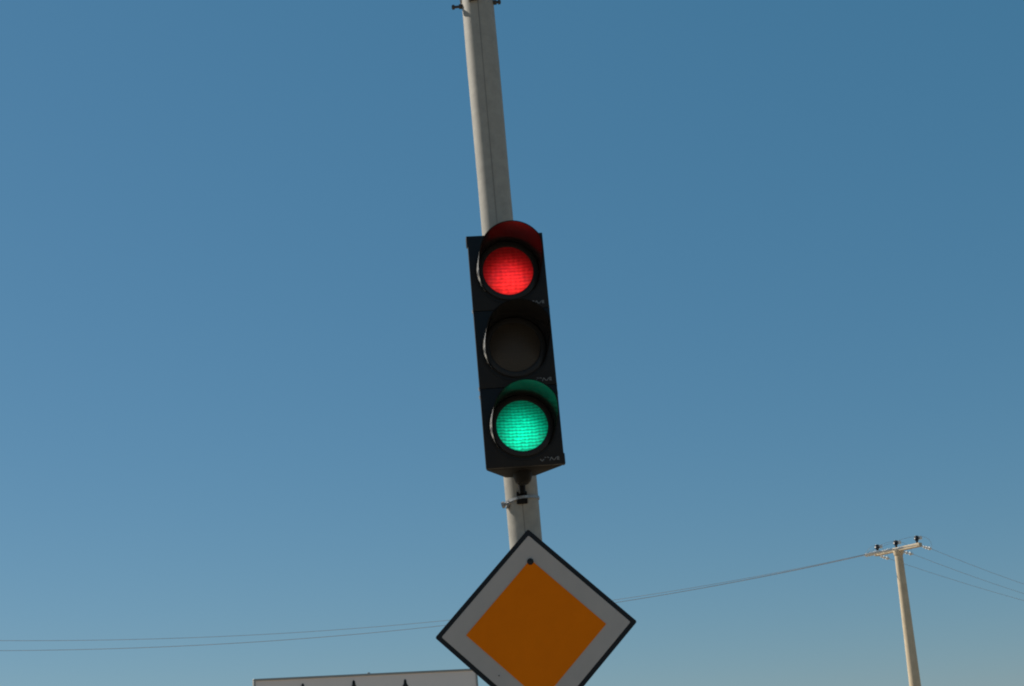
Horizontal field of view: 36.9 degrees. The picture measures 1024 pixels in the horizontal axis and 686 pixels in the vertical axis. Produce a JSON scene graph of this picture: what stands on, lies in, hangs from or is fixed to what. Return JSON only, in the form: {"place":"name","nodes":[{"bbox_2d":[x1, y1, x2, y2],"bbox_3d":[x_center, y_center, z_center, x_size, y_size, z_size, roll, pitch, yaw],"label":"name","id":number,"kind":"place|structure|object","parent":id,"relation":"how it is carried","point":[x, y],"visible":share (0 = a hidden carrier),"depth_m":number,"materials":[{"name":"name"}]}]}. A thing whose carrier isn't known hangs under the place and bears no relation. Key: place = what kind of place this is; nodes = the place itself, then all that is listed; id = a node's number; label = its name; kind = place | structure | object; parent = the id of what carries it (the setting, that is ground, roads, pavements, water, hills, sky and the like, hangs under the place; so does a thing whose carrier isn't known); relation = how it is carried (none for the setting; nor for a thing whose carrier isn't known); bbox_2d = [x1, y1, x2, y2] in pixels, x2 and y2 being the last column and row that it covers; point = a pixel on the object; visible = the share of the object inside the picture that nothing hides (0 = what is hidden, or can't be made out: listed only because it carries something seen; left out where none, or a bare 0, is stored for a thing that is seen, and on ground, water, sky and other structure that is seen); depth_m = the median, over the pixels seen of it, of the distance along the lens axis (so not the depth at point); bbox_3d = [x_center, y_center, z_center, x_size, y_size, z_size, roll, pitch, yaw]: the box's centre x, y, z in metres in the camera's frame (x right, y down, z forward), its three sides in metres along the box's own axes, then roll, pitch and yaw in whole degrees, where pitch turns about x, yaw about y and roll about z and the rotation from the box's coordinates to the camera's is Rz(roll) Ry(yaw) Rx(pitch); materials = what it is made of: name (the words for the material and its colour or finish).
{"place":"outdoors","nodes":[
{"label":"outdoors","id":0,"kind":"place"},
{"bbox_2d":[0,0,1023,685],"label":"sky","id":1,"kind":"structure","parent":0,"point":[783,240],"materials":[{"name":"blue"}]},
{"label":"ground","id":2,"kind":"structure","parent":0,"visible":0},
{"bbox_2d":[252,669,477,685],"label":"road sign","id":3,"kind":"object","parent":2,"relation":"on","point":[460,677],"visible":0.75,"depth_m":24.71,"materials":[{"name":"grey metal"}]},
{"bbox_2d":[452,0,541,548],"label":"signal pole","id":4,"kind":"object","parent":2,"relation":"on","point":[487,111],"visible":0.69,"depth_m":6.65,"materials":[{"name":"grey metal"}]},
{"bbox_2d":[466,220,565,508],"bbox_3d":[0.010,0.093,6.176,0.317,1.080,0.618,-3,-16,-6],"label":"traffic light","id":5,"kind":"object","parent":4,"relation":"attached to","point":[521,421],"visible":0.99,"depth_m":6.09,"materials":[{"name":"black plastic"}]},
{"bbox_2d":[436,530,635,685],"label":"priority sign","id":6,"kind":"object","parent":4,"relation":"attached to","point":[534,610],"visible":1,"depth_m":6.02,"materials":[{"name":"orange metal"}]},
{"bbox_2d":[864,536,931,685],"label":"utility pole","id":7,"kind":"object","parent":2,"relation":"on","point":[911,654],"visible":0.99,"depth_m":44.17,"materials":[{"name":"concrete"}]},
{"bbox_2d":[0,555,861,650],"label":"power line","id":8,"kind":"object","parent":7,"relation":"attached to","point":[376,632],"visible":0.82,"depth_m":41.72,"materials":[{"name":"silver metal"}]},
{"bbox_2d":[0,554,864,640],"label":"power line","id":9,"kind":"object","parent":7,"relation":"attached to","point":[352,628],"visible":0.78,"depth_m":40.21,"materials":[{"name":"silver metal"}]},
{"bbox_2d":[37,555,863,650],"bbox_3d":[-4.783,7.656,43.365,30.576,1.208,0.011,-3,-16,-6],"label":"power line","id":10,"kind":"object","parent":7,"relation":"attached to","point":[617,602],"visible":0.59,"depth_m":44.47,"materials":[{"name":"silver metal"}]},
{"bbox_2d":[891,559,1023,600],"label":"power line","id":11,"kind":"object","parent":7,"relation":"attached to","point":[958,581],"visible":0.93,"depth_m":48.41,"materials":[{"name":"black metal"}]},
{"bbox_2d":[916,555,1023,593],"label":"power line","id":12,"kind":"object","parent":7,"relation":"attached to","point":[970,575],"visible":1,"depth_m":47.31,"materials":[{"name":"black metal"}]},
{"bbox_2d":[935,550,1022,583],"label":"power line","id":13,"kind":"object","parent":7,"relation":"attached to","point":[975,566],"visible":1,"depth_m":46.00,"materials":[{"name":"black metal"}]}
]}

